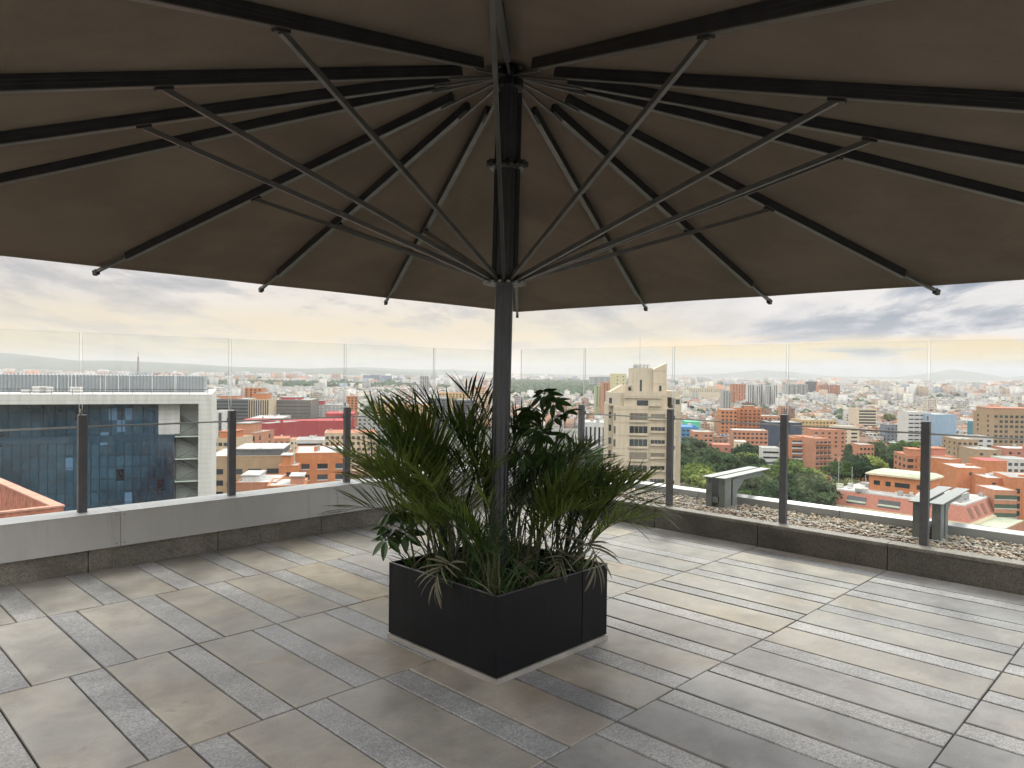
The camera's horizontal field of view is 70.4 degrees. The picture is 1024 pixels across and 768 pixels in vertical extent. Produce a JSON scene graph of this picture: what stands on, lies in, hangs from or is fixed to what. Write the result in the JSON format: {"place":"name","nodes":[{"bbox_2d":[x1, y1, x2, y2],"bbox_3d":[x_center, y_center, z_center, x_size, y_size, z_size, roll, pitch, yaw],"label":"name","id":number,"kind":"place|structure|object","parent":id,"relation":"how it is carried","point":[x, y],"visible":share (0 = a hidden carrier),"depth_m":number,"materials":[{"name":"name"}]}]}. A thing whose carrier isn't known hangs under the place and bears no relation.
{"place":"outdoors","nodes":[
{"label":"outdoors","id":0,"kind":"place"},
{"bbox_2d":[0,478,64,517],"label":"brick building","id":1,"kind":"structure","parent":0,"point":[16,500],"depth_m":43.09,"materials":[{"name":"orange brick"}]},
{"bbox_2d":[0,353,440,375],"bbox_3d":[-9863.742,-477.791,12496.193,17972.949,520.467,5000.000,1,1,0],"label":"hills","id":2,"kind":"structure","parent":0,"point":[19,362],"depth_m":10847.90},
{"bbox_2d":[216,410,230,436],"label":"office block","id":3,"kind":"structure","parent":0,"point":[222,416],"depth_m":420.43,"materials":[{"name":"white paint"}]},
{"bbox_2d":[216,429,252,450],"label":"apartment block","id":4,"kind":"structure","parent":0,"point":[221,440],"depth_m":303.90,"materials":[{"name":"brick"}]},
{"bbox_2d":[216,443,292,493],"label":"brick building","id":5,"kind":"structure","parent":0,"point":[259,456],"depth_m":233.63,"materials":[{"name":"orange brick"}]},
{"bbox_2d":[236,421,273,442],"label":"apartment block","id":6,"kind":"structure","parent":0,"point":[257,431],"depth_m":336.16,"materials":[{"name":"brick"}]},
{"bbox_2d":[236,470,285,491],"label":"house","id":7,"kind":"structure","parent":0,"point":[249,480],"depth_m":174.76,"materials":[{"name":"brick"}]},
{"bbox_2d":[267,472,307,488],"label":"house","id":8,"kind":"structure","parent":0,"point":[296,478],"depth_m":171.37,"materials":[{"name":"orange brick"}]},
{"bbox_2d":[277,396,318,417],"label":"office block","id":9,"kind":"structure","parent":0,"point":[297,406],"depth_m":692.06,"materials":[{"name":"grey concrete"}]},
{"bbox_2d":[295,445,342,483],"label":"brick building","id":10,"kind":"structure","parent":0,"point":[316,460],"depth_m":215.58,"materials":[{"name":"orange brick"}]},
{"bbox_2d":[319,400,348,416],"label":"apartment block","id":11,"kind":"structure","parent":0,"point":[324,408],"depth_m":760.78,"materials":[{"name":"grey concrete"}]},
{"bbox_2d":[325,427,376,468],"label":"apartment block","id":12,"kind":"structure","parent":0,"point":[331,433],"depth_m":361.17,"materials":[{"name":"brick"}]},
{"bbox_2d":[346,394,357,426],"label":"tower block","id":13,"kind":"structure","parent":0,"point":[351,401],"depth_m":821.01,"materials":[{"name":"orange brick"}]},
{"bbox_2d":[357,415,398,451],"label":"apartment block","id":14,"kind":"structure","parent":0,"point":[364,421],"depth_m":559.32,"materials":[{"name":"grey concrete"}]},
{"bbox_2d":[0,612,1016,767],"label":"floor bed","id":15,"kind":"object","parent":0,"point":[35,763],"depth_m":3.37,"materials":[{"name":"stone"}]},
{"bbox_2d":[0,488,510,586],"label":"granite kerb","id":16,"kind":"structure","parent":15,"relation":"on","point":[29,570],"depth_m":6.21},
{"bbox_2d":[0,467,512,563],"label":"metal fascia","id":17,"kind":"structure","parent":16,"relation":"attached to","point":[27,537],"depth_m":6.15,"materials":[{"name":"metal"}]},
{"bbox_2d":[0,329,510,512],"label":"glass balustrade","id":18,"kind":"object","parent":17,"relation":"on","point":[82,427],"visible":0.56,"depth_m":6.64,"materials":[{"name":"clear"}]},
{"bbox_2d":[511,486,1023,594],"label":"granite kerb","id":19,"kind":"structure","parent":15,"relation":"on","point":[985,571],"depth_m":6.29,"materials":[{"name":"stone"}]},
{"bbox_2d":[0,505,1023,767],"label":"terrace floor","id":20,"kind":"structure","parent":0,"point":[712,653],"depth_m":3.90,"materials":[{"name":"tile"}]},
{"bbox_2d":[387,543,607,685],"bbox_3d":[-0.084,1.309,4.383,0.944,0.459,0.944,1,1,44],"label":"planter box","id":21,"kind":"object","parent":20,"relation":"on","point":[489,637],"visible":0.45,"depth_m":4.02,"materials":[{"name":"metal"}]},
{"bbox_2d":[316,390,471,576],"bbox_3d":[-0.706,0.595,4.271,0.995,1.152,1.252,1,1,0],"label":"areca palm","id":22,"kind":"object","parent":21,"relation":"on","point":[388,428],"visible":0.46,"depth_m":4.21,"materials":[{"name":"plant"}]},
{"bbox_2d":[370,509,424,569],"bbox_3d":[-0.653,0.938,4.300,0.373,0.427,0.297,1,1,0],"label":"umbrella plant","id":23,"kind":"object","parent":21,"relation":"in","point":[397,539],"visible":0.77,"depth_m":4.27,"materials":[{"name":"green plant"}]},
{"bbox_2d":[344,384,491,561],"bbox_3d":[-0.530,0.578,4.701,0.985,1.176,1.459,1,1,0],"label":"areca palm","id":24,"kind":"object","parent":21,"relation":"on","point":[409,416],"visible":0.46,"depth_m":4.33,"materials":[{"name":"plant"}]},
{"bbox_2d":[327,431,521,608],"bbox_3d":[-0.556,0.737,4.063,0.998,0.949,1.373,0,1,-21],"label":"areca palm","id":25,"kind":"object","parent":21,"relation":"in","point":[419,496],"visible":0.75,"depth_m":3.95,"materials":[{"name":"plant"}]},
{"bbox_2d":[379,426,478,577],"bbox_3d":[-0.486,0.657,4.238,0.387,0.994,0.604,1,1,19],"label":"strap leaf plant","id":26,"kind":"object","parent":21,"relation":"on","point":[459,534],"visible":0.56,"depth_m":4.25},
{"bbox_2d":[404,481,525,594],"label":"areca palm","id":27,"kind":"object","parent":21,"relation":"on","point":[474,531],"visible":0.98,"depth_m":3.87,"materials":[{"name":"plant"}]},
{"bbox_2d":[382,367,592,556],"bbox_3d":[-0.156,0.534,4.609,1.351,1.276,0.830,1,1,23],"label":"areca palm","id":28,"kind":"object","parent":21,"relation":"on","point":[470,436],"visible":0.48,"depth_m":4.57,"materials":[{"name":"plant"}]},
{"bbox_2d":[390,531,618,596],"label":"undergrowth","id":29,"kind":"object","parent":21,"relation":"in","point":[510,576],"visible":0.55,"depth_m":4.17,"materials":[{"name":"green plant"}]},
{"bbox_2d":[456,403,625,553],"bbox_3d":[0.159,0.641,4.994,1.312,1.058,0.876,1,1,35],"label":"areca palm","id":30,"kind":"object","parent":21,"relation":"on","point":[526,446],"visible":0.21,"depth_m":4.79,"materials":[{"name":"plant"}]},
{"bbox_2d":[509,388,581,570],"bbox_3d":[0.168,0.590,4.479,0.517,1.134,0.320,1,1,32],"label":"umbrella plant","id":31,"kind":"object","parent":21,"relation":"on","point":[538,437],"visible":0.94,"depth_m":4.45,"materials":[{"name":"green plant"}]},
{"bbox_2d":[482,445,635,584],"bbox_3d":[0.231,0.762,4.391,0.839,0.836,1.141,0,1,-29],"label":"areca palm","id":32,"kind":"object","parent":21,"relation":"on","point":[538,507],"visible":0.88,"depth_m":4.26,"materials":[{"name":"plant"}]},
{"bbox_2d":[514,461,681,576],"bbox_3d":[0.480,0.813,4.313,0.897,0.706,0.531,1,1,41],"label":"strap leaf plant","id":33,"kind":"object","parent":21,"relation":"on","point":[567,544],"visible":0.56,"depth_m":4.32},
{"bbox_2d":[538,456,671,592],"bbox_3d":[0.602,0.791,4.245,0.776,0.790,0.784,0,1,-43],"label":"areca palm","id":34,"kind":"object","parent":21,"relation":"on","point":[589,513],"visible":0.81,"depth_m":4.18,"materials":[{"name":"plant"}]},
{"bbox_2d":[534,431,683,566],"bbox_3d":[0.572,0.743,4.532,0.995,0.876,0.840,1,1,0],"label":"areca palm","id":35,"kind":"object","parent":21,"relation":"in","point":[556,541],"visible":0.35,"depth_m":4.47,"materials":[{"name":"plant"}]},
{"bbox_2d":[0,0,1023,575],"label":"patio umbrella","id":36,"kind":"object","parent":20,"relation":"on","point":[504,158],"visible":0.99,"depth_m":4.32,"materials":[{"name":"fabric"}]},
{"bbox_2d":[0,256,1023,376],"label":"sky","id":37,"kind":"structure","parent":0,"point":[51,298],"materials":[{"name":"white"}]},
{"bbox_2d":[534,425,566,443],"bbox_3d":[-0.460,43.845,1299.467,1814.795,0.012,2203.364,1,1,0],"label":"road","id":38,"kind":"structure","parent":0,"point":[552,436],"depth_m":710.32,"materials":[{"name":"asphalt"}]},
{"bbox_2d":[680,462,715,484],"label":"broadleaf tree","id":39,"kind":"object","parent":38,"relation":"on","point":[691,469],"visible":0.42,"depth_m":340.34,"materials":[{"name":"green plant"}]},
{"bbox_2d":[768,458,813,478],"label":"broadleaf tree","id":40,"kind":"object","parent":38,"relation":"on","point":[794,466],"visible":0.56,"depth_m":354.19,"materials":[{"name":"green plant"}]},
{"bbox_2d":[845,453,876,479],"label":"broadleaf tree","id":41,"kind":"object","parent":38,"relation":"on","point":[861,465],"visible":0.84,"depth_m":366.76,"materials":[{"name":"green plant"}]},
{"bbox_2d":[358,378,836,483],"bbox_3d":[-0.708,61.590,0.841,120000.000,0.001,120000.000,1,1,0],"label":"ground","id":42,"kind":"structure","parent":0,"point":[564,429],"depth_m":730.56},
{"bbox_2d":[0,368,216,510],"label":"glass office","id":43,"kind":"structure","parent":42,"relation":"on","point":[135,464],"depth_m":109.00,"materials":[{"name":"blue"}]},
{"bbox_2d":[217,395,252,419],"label":"office block","id":44,"kind":"structure","parent":42,"relation":"on","point":[238,404],"depth_m":721.14,"materials":[{"name":"white paint"}]},
{"bbox_2d":[248,393,276,417],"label":"office block","id":45,"kind":"structure","parent":42,"relation":"on","point":[262,404],"depth_m":660.79,"materials":[{"name":"beige concrete"}]},
{"bbox_2d":[262,420,301,438],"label":"shopping mall","id":46,"kind":"structure","parent":42,"relation":"on","point":[291,429],"depth_m":481.79,"materials":[{"name":"red paint"}]},
{"bbox_2d":[279,453,301,477],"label":"brick building","id":47,"kind":"structure","parent":42,"relation":"on","point":[288,465],"depth_m":206.36,"materials":[{"name":"orange brick"}]},
{"bbox_2d":[244,418,342,436],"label":"shopping mall","id":48,"kind":"structure","parent":42,"relation":"on","point":[318,427],"depth_m":544.65},
{"bbox_2d":[296,435,324,449],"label":"apartment block","id":49,"kind":"structure","parent":42,"relation":"on","point":[310,440],"depth_m":381.14,"materials":[{"name":"white paint"}]},
{"bbox_2d":[326,411,355,429],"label":"shopping mall","id":50,"kind":"structure","parent":42,"relation":"on","point":[338,413],"depth_m":602.74,"materials":[{"name":"red paint"}]},
{"bbox_2d":[0,368,1023,435],"bbox_3d":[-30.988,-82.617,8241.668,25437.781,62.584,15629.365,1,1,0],"label":"distant city","id":51,"kind":"object","parent":42,"relation":"on","point":[914,394],"visible":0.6,"depth_m":2084.66,"materials":[{"name":"paint"}]},
{"bbox_2d":[16,372,1022,419],"bbox_3d":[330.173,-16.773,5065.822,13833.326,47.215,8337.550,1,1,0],"label":"woods","id":52,"kind":"object","parent":42,"relation":"on","point":[571,385],"visible":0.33,"depth_m":2707.27,"materials":[{"name":"green plant"}]},
{"bbox_2d":[585,419,603,449],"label":"office block","id":53,"kind":"structure","parent":42,"relation":"on","point":[594,427],"depth_m":470.53,"materials":[{"name":"white paint"}]},
{"bbox_2d":[594,385,600,417],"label":"tower block","id":54,"kind":"structure","parent":42,"relation":"on","point":[597,390],"depth_m":950.48,"materials":[{"name":"white concrete"}]},
{"bbox_2d":[600,381,609,413],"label":"tower block","id":55,"kind":"structure","parent":42,"relation":"on","point":[605,386],"depth_m":900.40,"materials":[{"name":"brick"}]},
{"bbox_2d":[681,435,713,458],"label":"broadleaf tree","id":56,"kind":"object","parent":42,"relation":"on","point":[692,447],"visible":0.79,"depth_m":423.46,"materials":[{"name":"green plant"}]},
{"bbox_2d":[690,428,712,446],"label":"apartment block","id":57,"kind":"structure","parent":42,"relation":"on","point":[704,435],"depth_m":470.60,"materials":[{"name":"brick"}]},
{"bbox_2d":[690,469,718,488],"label":"broadleaf tree","id":58,"kind":"object","parent":42,"relation":"on","point":[699,480],"visible":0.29,"depth_m":329.77,"materials":[{"name":"green plant"}]},
{"bbox_2d":[694,447,742,471],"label":"broadleaf tree","id":59,"kind":"object","parent":42,"relation":"on","point":[721,462],"visible":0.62,"depth_m":349.17,"materials":[{"name":"green plant"}]},
{"bbox_2d":[720,390,730,407],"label":"tower block","id":60,"kind":"structure","parent":42,"relation":"on","point":[725,398],"depth_m":1150.60,"materials":[{"name":"grey concrete"}]},
{"bbox_2d":[717,408,737,434],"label":"apartment block","id":61,"kind":"structure","parent":42,"relation":"on","point":[726,414],"depth_m":590.89,"materials":[{"name":"orange brick"}]},
{"bbox_2d":[730,404,760,428],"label":"apartment block","id":62,"kind":"structure","parent":42,"relation":"on","point":[749,413],"depth_m":600.36,"materials":[{"name":"orange brick"}]},
{"bbox_2d":[731,443,760,453],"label":"broadleaf tree","id":63,"kind":"object","parent":42,"relation":"on","point":[748,447],"visible":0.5,"depth_m":424.55,"materials":[{"name":"green plant"}]},
{"bbox_2d":[729,428,767,447],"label":"apartment block","id":64,"kind":"structure","parent":42,"relation":"on","point":[758,437],"depth_m":520.72,"materials":[{"name":"brick"}]},
{"bbox_2d":[737,452,767,467],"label":"broadleaf tree","id":65,"kind":"object","parent":42,"relation":"on","point":[754,461],"visible":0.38,"depth_m":379.83,"materials":[{"name":"green plant"}]},
{"bbox_2d":[740,474,778,491],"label":"broadleaf tree","id":66,"kind":"object","parent":42,"relation":"on","point":[754,483],"visible":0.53,"depth_m":313.43,"materials":[{"name":"green plant"}]},
{"bbox_2d":[759,446,779,464],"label":"house","id":67,"kind":"structure","parent":42,"relation":"on","point":[769,454],"depth_m":400.75,"materials":[{"name":"white paint"}]},
{"bbox_2d":[750,480,807,502],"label":"broadleaf tree","id":68,"kind":"object","parent":42,"relation":"on","point":[793,494],"visible":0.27,"depth_m":267.28,"materials":[{"name":"green plant"}]},
{"bbox_2d":[788,436,803,461],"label":"apartment block","id":69,"kind":"structure","parent":42,"relation":"on","point":[795,448],"depth_m":425.78,"materials":[{"name":"orange brick"}]},
{"bbox_2d":[789,435,831,480],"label":"apartment block","id":70,"kind":"structure","parent":42,"relation":"on","point":[816,452],"depth_m":416.31,"materials":[{"name":"brick"}]},
{"bbox_2d":[791,417,836,432],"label":"office block","id":71,"kind":"structure","parent":42,"relation":"on","point":[818,422],"depth_m":640.74,"materials":[{"name":"grey concrete"}]},
{"bbox_2d":[793,476,842,505],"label":"broadleaf tree","id":72,"kind":"object","parent":42,"relation":"on","point":[817,492],"visible":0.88,"depth_m":289.15,"materials":[{"name":"green plant"}]},
{"bbox_2d":[819,460,855,480],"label":"broadleaf tree","id":73,"kind":"object","parent":42,"relation":"on","point":[843,470],"visible":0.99,"depth_m":367.40,"materials":[{"name":"green plant"}]},
{"bbox_2d":[829,423,859,443],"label":"office block","id":74,"kind":"structure","parent":42,"relation":"on","point":[852,435],"depth_m":560.48,"materials":[{"name":"beige paint"}]},
{"bbox_2d":[850,442,873,481],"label":"house","id":75,"kind":"structure","parent":42,"relation":"on","point":[864,449],"depth_m":420.76,"materials":[{"name":"brick"}]},
{"bbox_2d":[849,407,876,426],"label":"office block","id":76,"kind":"structure","parent":42,"relation":"on","point":[866,416],"depth_m":790.81,"materials":[{"name":"grey concrete"}]},
{"bbox_2d":[863,454,889,481],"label":"broadleaf tree","id":77,"kind":"object","parent":42,"relation":"on","point":[878,462],"visible":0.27,"depth_m":378.68,"materials":[{"name":"green plant"}]},
{"bbox_2d":[868,439,893,457],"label":"broadleaf tree","id":78,"kind":"object","parent":42,"relation":"on","point":[880,448],"visible":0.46,"depth_m":424.93,"materials":[{"name":"green plant"}]},
{"bbox_2d":[880,423,896,440],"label":"tower block","id":79,"kind":"structure","parent":42,"relation":"on","point":[889,436],"depth_m":609.37,"materials":[{"name":"paint"}]},
{"bbox_2d":[897,410,930,442],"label":"office block","id":80,"kind":"structure","parent":42,"relation":"on","point":[908,421],"depth_m":571.28,"materials":[{"name":"white paint"}]},
{"bbox_2d":[894,446,954,470],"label":"apartment block","id":81,"kind":"structure","parent":42,"relation":"on","point":[909,460],"depth_m":355.09,"materials":[{"name":"brick"}]},
{"bbox_2d":[830,468,1023,530],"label":"terracotta block","id":82,"kind":"structure","parent":42,"relation":"on","point":[888,490],"depth_m":281.13,"materials":[{"name":"brick"}]},
{"bbox_2d":[877,499,900,509],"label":"window","id":83,"kind":"structure","parent":82,"relation":"in","point":[881,503],"depth_m":278.72,"materials":[{"name":"grey glass"}]},
{"bbox_2d":[902,454,960,473],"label":"apartment block","id":84,"kind":"structure","parent":42,"relation":"on","point":[935,464],"depth_m":342.95,"materials":[{"name":"orange brick"}]},
{"bbox_2d":[923,412,956,445],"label":"office block","id":85,"kind":"structure","parent":42,"relation":"on","point":[942,423],"depth_m":560.24,"materials":[{"name":"blue glass"}]},
{"bbox_2d":[942,436,978,457],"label":"office block","id":86,"kind":"structure","parent":42,"relation":"on","point":[951,444],"depth_m":405.83,"materials":[{"name":"beige brick"}]},
{"bbox_2d":[958,446,1001,462],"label":"office block","id":87,"kind":"structure","parent":42,"relation":"on","point":[965,453],"depth_m":386.68,"materials":[{"name":"beige concrete"}]},
{"bbox_2d":[971,473,1002,493],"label":"house","id":88,"kind":"structure","parent":42,"relation":"on","point":[986,479],"depth_m":307.04,"materials":[{"name":"orange brick"}]},
{"bbox_2d":[975,484,1016,518],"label":"apartment block","id":89,"kind":"structure","parent":42,"relation":"on","point":[1003,501],"depth_m":275.77,"materials":[{"name":"brick"}]},
{"bbox_2d":[973,407,1023,445],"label":"apartment block","id":90,"kind":"structure","parent":42,"relation":"on","point":[1007,422],"depth_m":451.90,"materials":[{"name":"beige brick"}]},
{"bbox_2d":[991,456,1023,471],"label":"house","id":91,"kind":"structure","parent":42,"relation":"on","point":[1015,464],"depth_m":340.84,"materials":[{"name":"white paint"}]},
{"bbox_2d":[992,471,1023,519],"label":"apartment block","id":92,"kind":"structure","parent":42,"relation":"on","point":[1013,480],"depth_m":292.31,"materials":[{"name":"orange brick"}]},
{"bbox_3d":[-0.522,31.909,0.028,13.250,59.380,15.800,1,1,44],"label":"high rise","id":93,"kind":"object","parent":42,"relation":"on","visible":0},
{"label":"roof slab","id":94,"kind":"structure","parent":93,"relation":"on","visible":0},
{"bbox_2d":[520,339,1023,553],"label":"glass balustrade","id":95,"kind":"object","parent":94,"relation":"on","point":[925,465],"visible":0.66,"depth_m":6.83,"materials":[{"name":"clear"}]},
{"bbox_2d":[610,480,1023,545],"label":"metal coping","id":96,"kind":"object","parent":94,"relation":"on","point":[990,533],"visible":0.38,"depth_m":7.17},
{"bbox_2d":[618,488,1023,560],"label":"gravel","id":97,"kind":"structure","parent":94,"relation":"on","point":[866,526],"depth_m":6.84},
{"bbox_2d":[702,466,770,508],"bbox_3d":[2.540,1.160,8.177,0.280,0.336,1.210,1,1,42],"label":"roof bracket","id":98,"kind":"object","parent":97,"relation":"on","point":[723,487],"visible":0.85,"depth_m":7.84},
{"bbox_2d":[908,486,969,542],"bbox_3d":[3.989,1.196,6.756,0.280,0.336,1.210,1,1,42],"label":"roof bracket","id":99,"kind":"object","parent":97,"relation":"on","point":[940,501],"visible":0.59,"depth_m":6.41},
{"bbox_2d":[610,374,625,389],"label":"tower block","id":100,"kind":"structure","parent":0,"point":[617,379],"depth_m":600.22,"materials":[{"name":"beige concrete"}]},
{"bbox_2d":[603,357,680,485],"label":"beige tower","id":101,"kind":"structure","parent":0,"point":[645,392],"depth_m":158.87,"materials":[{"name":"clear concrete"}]},
{"bbox_2d":[629,426,647,435],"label":"window","id":102,"kind":"structure","parent":101,"relation":"in","point":[634,430],"depth_m":158.09,"materials":[{"name":"grey glass"}]},
{"bbox_2d":[629,439,647,448],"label":"window","id":103,"kind":"structure","parent":101,"relation":"in","point":[634,443],"depth_m":158.13,"materials":[{"name":"grey glass"}]},
{"bbox_2d":[629,452,647,461],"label":"window","id":104,"kind":"structure","parent":101,"relation":"in","point":[636,456],"depth_m":158.17,"materials":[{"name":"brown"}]},
{"bbox_2d":[350,367,1023,381],"bbox_3d":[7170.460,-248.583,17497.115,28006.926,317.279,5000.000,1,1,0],"label":"mountains","id":105,"kind":"structure","parent":0,"point":[951,374],"depth_m":16008.93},
{"bbox_2d":[681,423,698,441],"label":"market hall","id":106,"kind":"structure","parent":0,"point":[685,430],"depth_m":520.91,"materials":[{"name":"blue paint"}]},
{"bbox_2d":[683,388,721,398],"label":"apartment block","id":107,"kind":"structure","parent":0,"point":[708,393],"depth_m":1750.37,"materials":[{"name":"white paint"}]},
{"bbox_2d":[730,383,745,401],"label":"tower block","id":108,"kind":"structure","parent":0,"point":[739,388],"depth_m":1500.25,"materials":[{"name":"brick"}]},
{"bbox_2d":[760,419,801,446],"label":"warehouse","id":109,"kind":"structure","parent":0,"point":[773,435],"depth_m":561.11,"materials":[{"name":"grey concrete"}]},
{"bbox_2d":[803,427,845,461],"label":"building","id":110,"kind":"structure","parent":0,"point":[838,440],"depth_m":500.36,"materials":[{"name":"brick"}]},
{"bbox_2d":[940,463,985,493],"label":"house","id":111,"kind":"structure","parent":0,"point":[957,475],"depth_m":318.56,"materials":[{"name":"orange brick"}]},
{"bbox_2d":[969,457,1006,472],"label":"house","id":112,"kind":"structure","parent":0,"point":[989,464],"depth_m":325.90,"materials":[{"name":"orange brick"}]},
{"bbox_2d":[991,444,1023,457],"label":"house","id":113,"kind":"structure","parent":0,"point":[1015,450],"depth_m":386.84,"materials":[{"name":"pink brick"}]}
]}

